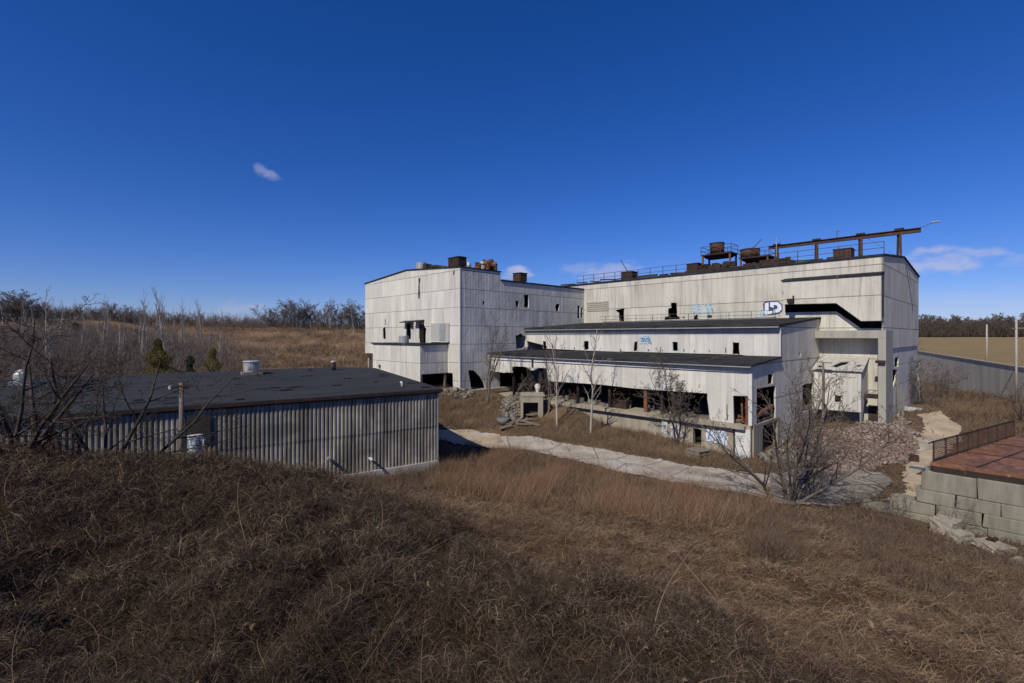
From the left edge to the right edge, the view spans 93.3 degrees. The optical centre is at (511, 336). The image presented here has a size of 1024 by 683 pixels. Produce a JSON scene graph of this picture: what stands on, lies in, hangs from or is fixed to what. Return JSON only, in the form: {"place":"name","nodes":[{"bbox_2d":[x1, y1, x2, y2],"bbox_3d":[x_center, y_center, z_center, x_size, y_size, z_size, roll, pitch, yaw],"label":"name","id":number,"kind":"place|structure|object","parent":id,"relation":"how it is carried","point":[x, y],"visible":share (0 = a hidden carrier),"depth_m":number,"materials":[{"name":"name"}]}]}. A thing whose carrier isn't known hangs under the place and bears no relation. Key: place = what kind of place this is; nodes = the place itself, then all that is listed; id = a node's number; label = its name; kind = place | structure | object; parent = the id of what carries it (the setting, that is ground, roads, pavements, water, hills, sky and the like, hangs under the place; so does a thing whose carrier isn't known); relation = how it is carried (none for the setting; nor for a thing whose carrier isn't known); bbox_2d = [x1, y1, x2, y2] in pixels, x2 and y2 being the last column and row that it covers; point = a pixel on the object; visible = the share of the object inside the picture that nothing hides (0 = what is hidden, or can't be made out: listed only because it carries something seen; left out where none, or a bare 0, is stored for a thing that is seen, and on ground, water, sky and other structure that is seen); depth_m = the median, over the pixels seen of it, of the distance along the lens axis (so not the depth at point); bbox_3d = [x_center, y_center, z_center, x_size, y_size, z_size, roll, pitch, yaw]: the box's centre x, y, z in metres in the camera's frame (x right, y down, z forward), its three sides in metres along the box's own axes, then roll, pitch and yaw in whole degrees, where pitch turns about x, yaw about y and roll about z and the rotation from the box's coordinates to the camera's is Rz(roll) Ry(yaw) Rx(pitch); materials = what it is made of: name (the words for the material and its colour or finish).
{"place":"outdoors","nodes":[
{"label":"outdoors","id":0,"kind":"place"},
{"bbox_2d":[0,319,1023,682],"bbox_3d":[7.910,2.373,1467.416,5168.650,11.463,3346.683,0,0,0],"label":"ground","id":1,"kind":"structure","parent":0,"point":[1000,349],"depth_m":5.54,"materials":[{"name":"brown plant"}]},
{"bbox_2d":[0,289,37,322],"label":"bare tree","id":2,"kind":"object","parent":1,"relation":"on","point":[17,304],"visible":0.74,"depth_m":75.92,"materials":[{"name":"brown plant"}]},
{"bbox_2d":[0,291,46,322],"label":"bare tree","id":3,"kind":"object","parent":1,"relation":"on","point":[29,311],"visible":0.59,"depth_m":76.29,"materials":[{"name":"brown plant"}]},
{"bbox_2d":[35,289,57,370],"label":"birch tree","id":4,"kind":"object","parent":1,"relation":"on","point":[46,346],"visible":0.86,"depth_m":49.91,"materials":[{"name":"grey plant"}]},
{"bbox_2d":[0,335,116,454],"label":"bare tree","id":5,"kind":"object","parent":1,"relation":"on","point":[77,444],"visible":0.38,"depth_m":12.04,"materials":[{"name":"brown plant"}]},
{"bbox_2d":[0,293,144,452],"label":"bare tree","id":6,"kind":"object","parent":1,"relation":"on","point":[56,407],"visible":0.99,"depth_m":9.59,"materials":[{"name":"brown plant"}]},
{"bbox_2d":[99,294,117,350],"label":"birch tree","id":7,"kind":"object","parent":1,"relation":"on","point":[105,318],"visible":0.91,"depth_m":57.83,"materials":[{"name":"grey plant"}]},
{"bbox_2d":[99,301,121,320],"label":"bare tree","id":8,"kind":"object","parent":1,"relation":"on","point":[112,308],"visible":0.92,"depth_m":83.46,"materials":[{"name":"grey plant"}]},
{"bbox_2d":[116,307,128,372],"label":"birch tree","id":9,"kind":"object","parent":1,"relation":"on","point":[120,339],"visible":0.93,"depth_m":51.92,"materials":[{"name":"grey plant"}]},
{"bbox_2d":[117,305,135,322],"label":"bare tree","id":10,"kind":"object","parent":1,"relation":"on","point":[127,315],"visible":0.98,"depth_m":84.13,"materials":[{"name":"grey plant"}]},
{"bbox_2d":[0,328,276,456],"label":"bare tree","id":11,"kind":"object","parent":1,"relation":"on","point":[79,439],"visible":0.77,"depth_m":12.31,"materials":[{"name":"brown plant"}]},
{"bbox_2d":[136,290,158,365],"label":"birch tree","id":12,"kind":"object","parent":1,"relation":"on","point":[145,334],"visible":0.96,"depth_m":55.82,"materials":[{"name":"grey plant"}]},
{"bbox_2d":[132,338,187,373],"bbox_3d":[-33.304,3.069,45.900,7.149,5.940,7.218,0,0,0],"label":"evergreen shrub","id":13,"kind":"object","parent":1,"relation":"on","point":[162,351],"visible":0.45,"depth_m":45.79,"materials":[{"name":"green plant"}]},
{"bbox_2d":[149,287,170,360],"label":"birch tree","id":14,"kind":"object","parent":1,"relation":"on","point":[161,334],"visible":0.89,"depth_m":57.73,"materials":[{"name":"grey plant"}]},
{"bbox_2d":[0,309,324,378],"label":"brush","id":15,"kind":"object","parent":1,"relation":"on","point":[62,348],"visible":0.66,"depth_m":56.81,"materials":[{"name":"brown plant"}]},
{"bbox_2d":[157,293,171,342],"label":"birch tree","id":16,"kind":"object","parent":1,"relation":"on","point":[164,334],"visible":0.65,"depth_m":62.91,"materials":[{"name":"grey plant"}]},
{"bbox_2d":[168,381,191,453],"bbox_3d":[-11.850,3.702,17.284,0.805,4.159,0.499,0,0,-21],"label":"utility pole","id":17,"kind":"object","parent":1,"relation":"on","point":[181,412],"visible":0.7,"depth_m":17.23,"materials":[{"name":"grey wood"}]},
{"bbox_2d":[0,299,364,329],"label":"brush","id":18,"kind":"object","parent":1,"relation":"on","point":[250,322],"visible":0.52,"depth_m":92.17,"materials":[{"name":"brown plant"}]},
{"bbox_2d":[177,297,190,345],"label":"birch tree","id":19,"kind":"object","parent":1,"relation":"on","point":[182,320],"visible":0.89,"depth_m":65.84,"materials":[{"name":"grey plant"}]},
{"bbox_2d":[0,316,372,370],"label":"hill grass","id":20,"kind":"structure","parent":1,"relation":"on","point":[294,339],"depth_m":79.70,"materials":[{"name":"brown plant"}]},
{"bbox_2d":[182,355,196,371],"bbox_3d":[-30.155,4.012,44.888,3.607,4.638,3.810,0,0,0],"label":"evergreen shrub","id":21,"kind":"object","parent":1,"relation":"on","point":[188,362],"visible":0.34,"depth_m":44.86,"materials":[{"name":"green plant"}]},
{"bbox_2d":[187,434,204,455],"bbox_3d":[-11.371,4.220,17.364,0.518,1.330,0.612,0,0,-40],"label":"steel drum","id":22,"kind":"object","parent":1,"relation":"on","point":[197,443],"visible":0.41,"depth_m":17.23,"materials":[{"name":"blue paint"}]},
{"bbox_2d":[202,348,224,371],"bbox_3d":[-29.657,3.449,48.083,4.648,4.858,4.368,0,0,0],"label":"evergreen shrub","id":23,"kind":"object","parent":1,"relation":"on","point":[213,352],"visible":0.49,"depth_m":47.85,"materials":[{"name":"green plant"}]},
{"bbox_2d":[0,367,442,478],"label":"corrugated building","id":24,"kind":"structure","parent":1,"relation":"on","point":[345,418],"depth_m":25.61,"materials":[{"name":"metal"}]},
{"bbox_2d":[8,369,34,385],"bbox_3d":[-26.838,2.238,26.455,0.900,0.944,0.900,0,0,-34],"label":"roof vent","id":25,"kind":"object","parent":24,"relation":"on","point":[15,375],"visible":0.42,"depth_m":26.15,"materials":[{"name":"metal"}]},
{"bbox_2d":[240,360,262,375],"bbox_3d":[-17.869,2.196,33.132,1.250,1.080,1.250,0,0,-34],"label":"roof vent","id":26,"kind":"object","parent":24,"relation":"on","point":[255,365],"visible":0.91,"depth_m":32.72,"materials":[{"name":"grey metal"}]},
{"bbox_2d":[216,308,229,362],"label":"birch tree","id":27,"kind":"object","parent":1,"relation":"on","point":[221,340],"visible":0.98,"depth_m":61.86,"materials":[{"name":"grey plant"}]},
{"bbox_2d":[250,305,277,325],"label":"bare tree","id":28,"kind":"object","parent":1,"relation":"on","point":[266,313],"visible":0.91,"depth_m":95.79,"materials":[{"name":"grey plant"}]},
{"bbox_2d":[267,299,301,327],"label":"bare tree","id":29,"kind":"object","parent":1,"relation":"on","point":[277,315],"visible":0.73,"depth_m":96.63,"materials":[{"name":"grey plant"}]},
{"bbox_2d":[277,300,312,327],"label":"bare tree","id":30,"kind":"object","parent":1,"relation":"on","point":[290,312],"visible":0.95,"depth_m":96.35,"materials":[{"name":"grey plant"}]},
{"bbox_2d":[294,298,321,327],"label":"bare tree","id":31,"kind":"object","parent":1,"relation":"on","point":[312,312],"visible":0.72,"depth_m":98.34,"materials":[{"name":"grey plant"}]},
{"bbox_2d":[313,299,341,329],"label":"bare tree","id":32,"kind":"object","parent":1,"relation":"on","point":[326,312],"visible":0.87,"depth_m":98.08,"materials":[{"name":"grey plant"}]},
{"bbox_2d":[325,305,346,325],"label":"bare tree","id":33,"kind":"object","parent":1,"relation":"on","point":[340,315],"visible":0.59,"depth_m":99.38,"materials":[{"name":"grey plant"}]},
{"bbox_2d":[336,298,364,328],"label":"bare tree","id":34,"kind":"object","parent":1,"relation":"on","point":[354,318],"visible":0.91,"depth_m":98.02,"materials":[{"name":"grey plant"}]},
{"bbox_2d":[371,342,448,386],"bbox_3d":[-11.117,3.190,51.641,3.490,5.020,9.850,0,0,-44],"label":"loading annex","id":35,"kind":"object","parent":1,"relation":"on","point":[415,361],"visible":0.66,"depth_m":48.87,"materials":[{"name":"white concrete"}]},
{"bbox_2d":[334,457,505,487],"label":"tall grass","id":36,"kind":"structure","parent":1,"relation":"on","point":[389,478],"depth_m":24.71,"materials":[{"name":"brown plant"}]},
{"bbox_2d":[438,387,475,398],"bbox_3d":[-10.062,5.294,49.116,13.707,1.573,3.578,0,0,27],"label":"stone rubble","id":37,"kind":"object","parent":1,"relation":"on","point":[461,389],"visible":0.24,"depth_m":47.01,"materials":[{"name":"grey stone"}]},
{"bbox_2d":[438,430,499,447],"bbox_3d":[-3.363,7.690,36.505,5.008,0.558,4.674,0,0,0],"label":"dirt apron","id":38,"kind":"object","parent":1,"relation":"on","point":[491,439],"visible":0.9,"depth_m":37.15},
{"bbox_2d":[438,390,504,429],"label":"dry grass","id":39,"kind":"structure","parent":1,"relation":"on","point":[450,406],"depth_m":42.02,"materials":[{"name":"brown plant"}]},
{"bbox_2d":[364,266,583,391],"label":"industrial building","id":40,"kind":"structure","parent":1,"relation":"on","point":[451,305],"depth_m":52.64,"materials":[{"name":"white concrete"}]},
{"bbox_2d":[447,256,466,266],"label":"roof unit","id":41,"kind":"structure","parent":40,"relation":"on","point":[457,261],"depth_m":49.21,"materials":[{"name":"metal"}]},
{"bbox_2d":[474,259,497,270],"bbox_3d":[-3.143,-7.211,52.306,1.616,2.622,3.267,0,0,43],"label":"cyclone cluster","id":42,"kind":"object","parent":40,"relation":"on","point":[490,264],"visible":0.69,"depth_m":52.04,"materials":[{"name":"orange metal"}]},
{"bbox_2d":[512,272,527,281],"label":"roof unit","id":43,"kind":"structure","parent":40,"relation":"on","point":[520,276],"depth_m":54.93,"materials":[{"name":"metal"}]},
{"bbox_2d":[0,433,959,682],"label":"matted weeds","id":44,"kind":"object","parent":1,"relation":"on","point":[280,489],"visible":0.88,"depth_m":3.77,"materials":[{"name":"brown plant"}]},
{"bbox_2d":[482,309,509,401],"bbox_3d":[-1.616,1.723,44.614,2.771,9.204,5.630,0,0,0],"label":"bare tree","id":45,"kind":"object","parent":1,"relation":"on","point":[490,371],"visible":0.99,"depth_m":44.45,"materials":[{"name":"grey plant"}]},
{"bbox_2d":[499,394,522,424],"bbox_3d":[0.001,6.454,44.763,2.252,2.073,9.552,0,0,0],"label":"stone rubble","id":46,"kind":"object","parent":1,"relation":"on","point":[509,403],"visible":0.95,"depth_m":42.08,"materials":[{"name":"grey stone"}]},
{"bbox_2d":[0,439,1023,682],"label":"weed stalks","id":47,"kind":"object","parent":1,"relation":"on","point":[496,585],"visible":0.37,"depth_m":4.37,"materials":[{"name":"beige plant"}]},
{"bbox_2d":[0,411,1023,682],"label":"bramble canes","id":48,"kind":"object","parent":1,"relation":"on","point":[478,599],"visible":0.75,"depth_m":3.42,"materials":[{"name":"brown plant"}]},
{"bbox_2d":[0,457,1023,682],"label":"dead leaves","id":49,"kind":"object","parent":1,"relation":"on","point":[683,679],"visible":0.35,"depth_m":3.73,"materials":[{"name":"brown plant"}]},
{"bbox_2d":[500,413,540,428],"bbox_3d":[0.726,7.036,40.428,3.528,1.016,2.294,0,0,0],"label":"plank pile","id":50,"kind":"object","parent":1,"relation":"on","point":[525,420],"visible":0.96,"depth_m":40.05,"materials":[{"name":"grey wood"}]},
{"bbox_2d":[520,392,544,418],"bbox_3d":[1.760,6.406,42.400,2.069,2.775,2.600,0,0,0],"label":"concrete dock","id":51,"kind":"object","parent":1,"relation":"on","point":[530,402],"visible":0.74,"depth_m":41.15,"materials":[{"name":"beige concrete"}]},
{"bbox_2d":[520,372,551,396],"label":"bare tree","id":52,"kind":"object","parent":1,"relation":"on","point":[532,385],"visible":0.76,"depth_m":44.55,"materials":[{"name":"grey plant"}]},
{"bbox_2d":[541,346,559,412],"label":"bare tree","id":53,"kind":"object","parent":1,"relation":"on","point":[549,382],"visible":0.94,"depth_m":41.47,"materials":[{"name":"grey plant"}]},
{"bbox_2d":[544,318,570,426],"bbox_3d":[3.744,3.012,39.679,2.402,9.254,2.296,0,0,18],"label":"bare tree","id":54,"kind":"object","parent":1,"relation":"on","point":[556,378],"visible":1,"depth_m":39.58,"materials":[{"name":"grey plant"}]},
{"bbox_2d":[578,319,613,432],"bbox_3d":[6.241,3.194,36.891,2.812,9.383,2.104,0,0,39],"label":"bare tree","id":55,"kind":"object","parent":1,"relation":"on","point":[593,392],"visible":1,"depth_m":37.18,"materials":[{"name":"grey plant"}]},
{"bbox_2d":[505,404,782,468],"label":"dry grass","id":56,"kind":"structure","parent":1,"relation":"on","point":[549,436],"depth_m":35.76,"materials":[{"name":"brown plant"}]},
{"bbox_2d":[487,310,820,457],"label":"lean to building","id":57,"kind":"structure","parent":1,"relation":"on","point":[769,348],"depth_m":38.85,"materials":[{"name":"white concrete"}]},
{"bbox_2d":[568,383,586,400],"bbox_3d":[5.903,5.033,44.186,1.507,1.774,1.280,0,0,42],"label":"machine","id":58,"kind":"object","parent":57,"relation":"on","point":[572,396],"visible":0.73,"depth_m":44.07,"materials":[{"name":"metal"}]},
{"bbox_2d":[612,387,631,408],"bbox_3d":[8.978,4.997,39.899,1.295,1.846,1.395,0,0,-44],"label":"machine","id":59,"kind":"object","parent":57,"relation":"on","point":[622,403],"visible":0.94,"depth_m":39.68,"materials":[{"name":"metal"}]},
{"bbox_2d":[517,390,758,422],"bbox_3d":[8.787,5.695,41.837,3.305,0.449,22.910,0,0,-44],"label":"bay debris","id":60,"kind":"object","parent":57,"relation":"on","point":[599,402],"visible":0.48,"depth_m":38.63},
{"bbox_2d":[727,407,765,423],"bbox_3d":[16.616,5.442,34.341,4.284,1.030,1.531,0,0,-42],"label":"scrap heap","id":61,"kind":"object","parent":57,"relation":"on","point":[739,417],"visible":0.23,"depth_m":34.16,"materials":[{"name":"orange metal"}]},
{"bbox_2d":[633,347,700,444],"bbox_3d":[10.890,4.408,34.098,4.447,7.378,3.679,0,0,0],"label":"bare tree","id":62,"kind":"object","parent":1,"relation":"on","point":[671,410],"visible":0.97,"depth_m":34.43,"materials":[{"name":"brown plant"}]},
{"bbox_2d":[685,447,710,458],"bbox_3d":[12.304,7.712,31.950,1.150,0.500,1.100,0,0,-29],"label":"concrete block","id":63,"kind":"object","parent":1,"relation":"on","point":[696,451],"visible":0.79,"depth_m":31.71,"materials":[{"name":"grey concrete"}]},
{"bbox_2d":[374,480,1023,682],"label":"flattened grass","id":64,"kind":"structure","parent":1,"relation":"on","point":[872,585],"depth_m":6.42,"materials":[{"name":"brown plant"}]},
{"bbox_2d":[687,415,782,497],"bbox_3d":[10.211,5.707,22.116,4.268,4.240,2.153,0,0,0],"label":"bare tree","id":65,"kind":"object","parent":1,"relation":"on","point":[753,475],"visible":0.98,"depth_m":21.98,"materials":[{"name":"brown plant"}]},
{"bbox_2d":[561,253,919,421],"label":"factory hall","id":66,"kind":"structure","parent":1,"relation":"on","point":[870,292],"depth_m":46.33,"materials":[{"name":"white concrete"}]},
{"bbox_2d":[620,271,636,279],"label":"roof unit","id":67,"kind":"structure","parent":66,"relation":"on","point":[627,273],"depth_m":58.96,"materials":[{"name":"metal"}]},
{"bbox_2d":[701,242,737,264],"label":"tank platform","id":68,"kind":"structure","parent":66,"relation":"on","point":[716,250],"depth_m":51.92,"materials":[{"name":"orange metal"}]},
{"bbox_2d":[576,241,883,281],"bbox_3d":[19.640,-7.346,51.769,0.050,1.120,32.478,0,0,-44],"label":"roof railing","id":69,"kind":"object","parent":66,"relation":"on","point":[593,278],"visible":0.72,"depth_m":44.88,"materials":[{"name":"metal"}]},
{"bbox_2d":[693,257,793,269],"bbox_3d":[23.652,-7.441,50.016,3.425,1.153,10.424,0,0,-44],"label":"scrap heap","id":70,"kind":"object","parent":66,"relation":"on","point":[726,264],"visible":0.36,"depth_m":49.89,"materials":[{"name":"metal"}]},
{"bbox_2d":[739,246,774,265],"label":"tank platform","id":71,"kind":"structure","parent":66,"relation":"on","point":[749,255],"depth_m":50.01,"materials":[{"name":"orange metal"}]},
{"bbox_2d":[832,247,855,258],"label":"roof unit","id":72,"kind":"structure","parent":66,"relation":"on","point":[849,253],"depth_m":43.78,"materials":[{"name":"metal"}]},
{"bbox_2d":[768,221,939,258],"bbox_3d":[33.549,-9.134,48.656,0.809,3.232,14.345,0,0,-44],"label":"crane gantry","id":73,"kind":"object","parent":66,"relation":"on","point":[898,232],"visible":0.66,"depth_m":47.65,"materials":[{"name":"metal"}]},
{"bbox_2d":[758,439,824,465],"bbox_3d":[18.946,7.859,32.240,6.796,0.862,3.599,0,0,-42],"label":"stone rubble","id":74,"kind":"object","parent":1,"relation":"on","point":[762,454],"visible":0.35,"depth_m":31.94,"materials":[{"name":"grey stone"}]},
{"bbox_2d":[670,349,920,501],"bbox_3d":[12.161,4.200,21.545,7.423,7.280,8.356,0,0,-11],"label":"bare tree","id":75,"kind":"object","parent":1,"relation":"on","point":[799,463],"visible":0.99,"depth_m":20.83,"materials":[{"name":"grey plant"}]},
{"bbox_2d":[764,424,845,495],"bbox_3d":[14.174,6.231,23.468,3.566,3.779,3.033,0,0,0],"label":"bare shrub","id":76,"kind":"object","parent":1,"relation":"on","point":[813,481],"visible":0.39,"depth_m":23.38,"materials":[{"name":"brown plant"}]},
{"bbox_2d":[792,367,838,430],"bbox_3d":[23.032,5.102,38.295,4.032,5.561,2.905,0,0,13],"label":"bare tree","id":77,"kind":"object","parent":1,"relation":"on","point":[801,401],"visible":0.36,"depth_m":38.22,"materials":[{"name":"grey plant"}]},
{"bbox_2d":[812,356,868,423],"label":"shed","id":78,"kind":"structure","parent":1,"relation":"on","point":[852,385],"depth_m":39.58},
{"bbox_2d":[792,425,918,470],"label":"rubble weeds","id":79,"kind":"object","parent":1,"relation":"on","point":[906,447],"visible":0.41,"depth_m":32.96,"materials":[{"name":"brown plant"}]},
{"bbox_2d":[735,494,1023,627],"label":"weed clumps","id":80,"kind":"object","parent":1,"relation":"on","point":[764,540],"visible":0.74,"depth_m":9.08,"materials":[{"name":"brown plant"}]},
{"bbox_2d":[876,492,915,516],"bbox_3d":[16.339,7.284,20.593,1.370,1.398,1.408,0,0,-43],"label":"bare shrub","id":81,"kind":"object","parent":1,"relation":"on","point":[888,505],"visible":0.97,"depth_m":20.61,"materials":[{"name":"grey plant"}]},
{"bbox_2d":[894,341,946,404],"bbox_3d":[41.301,3.866,49.547,4.753,7.099,4.672,0,0,-19],"label":"bare tree","id":82,"kind":"object","parent":1,"relation":"on","point":[917,391],"visible":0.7,"depth_m":49.38,"materials":[{"name":"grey plant"}]},
{"bbox_2d":[861,467,1023,543],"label":"block wall","id":83,"kind":"structure","parent":1,"relation":"on","point":[999,505],"depth_m":19.23,"materials":[{"name":"concrete"}]},
{"bbox_2d":[909,437,1023,484],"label":"steel deck","id":84,"kind":"structure","parent":83,"relation":"on","point":[1002,461],"depth_m":20.01,"materials":[{"name":"metal"}]},
{"bbox_2d":[928,420,1014,461],"bbox_3d":[21.684,4.785,22.547,10.547,0.870,0.072,0,0,-30],"label":"fence","id":85,"kind":"object","parent":84,"relation":"on","point":[1011,428],"visible":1,"depth_m":22.24,"materials":[{"name":"metal"}]},
{"bbox_2d":[921,366,969,396],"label":"bare tree","id":86,"kind":"object","parent":1,"relation":"on","point":[944,384],"visible":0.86,"depth_m":56.94,"materials":[{"name":"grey plant"}]},
{"bbox_2d":[929,514,962,534],"bbox_3d":[16.982,7.444,18.899,0.852,0.658,0.748,0,0,-29],"label":"concrete chunk","id":87,"kind":"object","parent":1,"relation":"on","point":[939,522],"visible":0.7,"depth_m":18.76,"materials":[{"name":"grey concrete"}]},
{"bbox_2d":[930,501,988,528],"bbox_3d":[17.846,7.298,19.493,1.941,1.609,2.026,0,0,0],"label":"bare shrub","id":88,"kind":"object","parent":1,"relation":"on","point":[955,514],"visible":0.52,"depth_m":19.13,"materials":[{"name":"brown plant"}]},
{"bbox_2d":[945,529,974,544],"bbox_3d":[16.834,7.558,18.151,0.747,0.437,0.533,0,0,-11],"label":"concrete chunk","id":89,"kind":"object","parent":1,"relation":"on","point":[958,534],"visible":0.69,"depth_m":17.99,"materials":[{"name":"grey concrete"}]},
{"bbox_2d":[917,351,1023,399],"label":"retaining wall","id":90,"kind":"structure","parent":1,"relation":"on","point":[993,377],"depth_m":61.11,"materials":[{"name":"concrete"}]},
{"bbox_2d":[919,317,1023,336],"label":"wood brush","id":91,"kind":"object","parent":1,"relation":"on","point":[947,332],"visible":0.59,"depth_m":411.08,"materials":[{"name":"brown plant"}]},
{"bbox_2d":[970,537,1017,554],"bbox_3d":[17.490,7.623,17.543,1.121,0.274,0.852,6,5,-17],"label":"concrete slab","id":92,"kind":"object","parent":1,"relation":"on","point":[982,541],"depth_m":17.41,"materials":[{"name":"grey concrete"}]},
{"bbox_2d":[1001,383,1023,419],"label":"bare tree","id":93,"kind":"object","parent":1,"relation":"on","point":[1019,397],"visible":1,"depth_m":42.35,"materials":[{"name":"brown plant"}]},
{"bbox_2d":[1012,318,1023,403],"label":"utility pole","id":94,"kind":"object","parent":1,"relation":"on","point":[1016,328],"visible":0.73,"depth_m":47.93,"materials":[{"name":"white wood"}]},
{"bbox_2d":[0,0,1023,336],"label":"sky","id":95,"kind":"structure","parent":0,"point":[235,157],"materials":[{"name":"blue"}]},
{"bbox_2d":[422,435,784,528],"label":"tall grass","id":96,"kind":"structure","parent":0,"point":[622,493],"depth_m":19.01,"materials":[{"name":"brown plant"}]},
{"bbox_2d":[438,429,769,498],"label":"road","id":97,"kind":"structure","parent":0,"point":[619,459],"depth_m":30.14,"materials":[{"name":"concrete"}]},
{"bbox_2d":[770,467,892,505],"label":"pavement","id":98,"kind":"structure","parent":0,"point":[871,481],"depth_m":25.27,"materials":[{"name":"grey concrete"}]},
{"bbox_2d":[884,411,962,499],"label":"path","id":99,"kind":"structure","parent":0,"point":[939,428],"depth_m":37.74,"materials":[{"name":"beige concrete"}]},
{"bbox_2d":[912,439,942,450],"bbox_3d":[30.212,7.647,34.374,6.715,0.426,1.600,0,0,-28],"label":"concrete apron","id":100,"kind":"object","parent":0,"point":[923,444],"visible":0.62,"depth_m":33.83,"materials":[{"name":"beige concrete"}]},
{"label":"rubble ground","id":101,"kind":"structure","parent":0,"visible":0},
{"bbox_2d":[815,330,892,422],"bbox_3d":[28.902,3.600,40.943,3.380,8.200,4.900,0,0,-44],"label":"concrete portal","id":102,"kind":"object","parent":101,"relation":"on","point":[884,361],"visible":0.71,"depth_m":38.92,"materials":[{"name":"concrete"}]},
{"bbox_2d":[868,405,877,421],"bbox_3d":[29.944,6.500,39.933,0.050,1.600,0.800,0,0,-44],"label":"doorway","id":103,"kind":"structure","parent":102,"relation":"in","point":[872,409],"depth_m":39.99,"materials":[{"name":"black"}]},
{"bbox_2d":[791,413,920,470],"bbox_3d":[26.921,7.412,35.572,20.683,1.480,7.786,0,0,-27],"label":"brick rubble","id":104,"kind":"object","parent":101,"relation":"on","point":[863,429],"visible":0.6,"depth_m":34.34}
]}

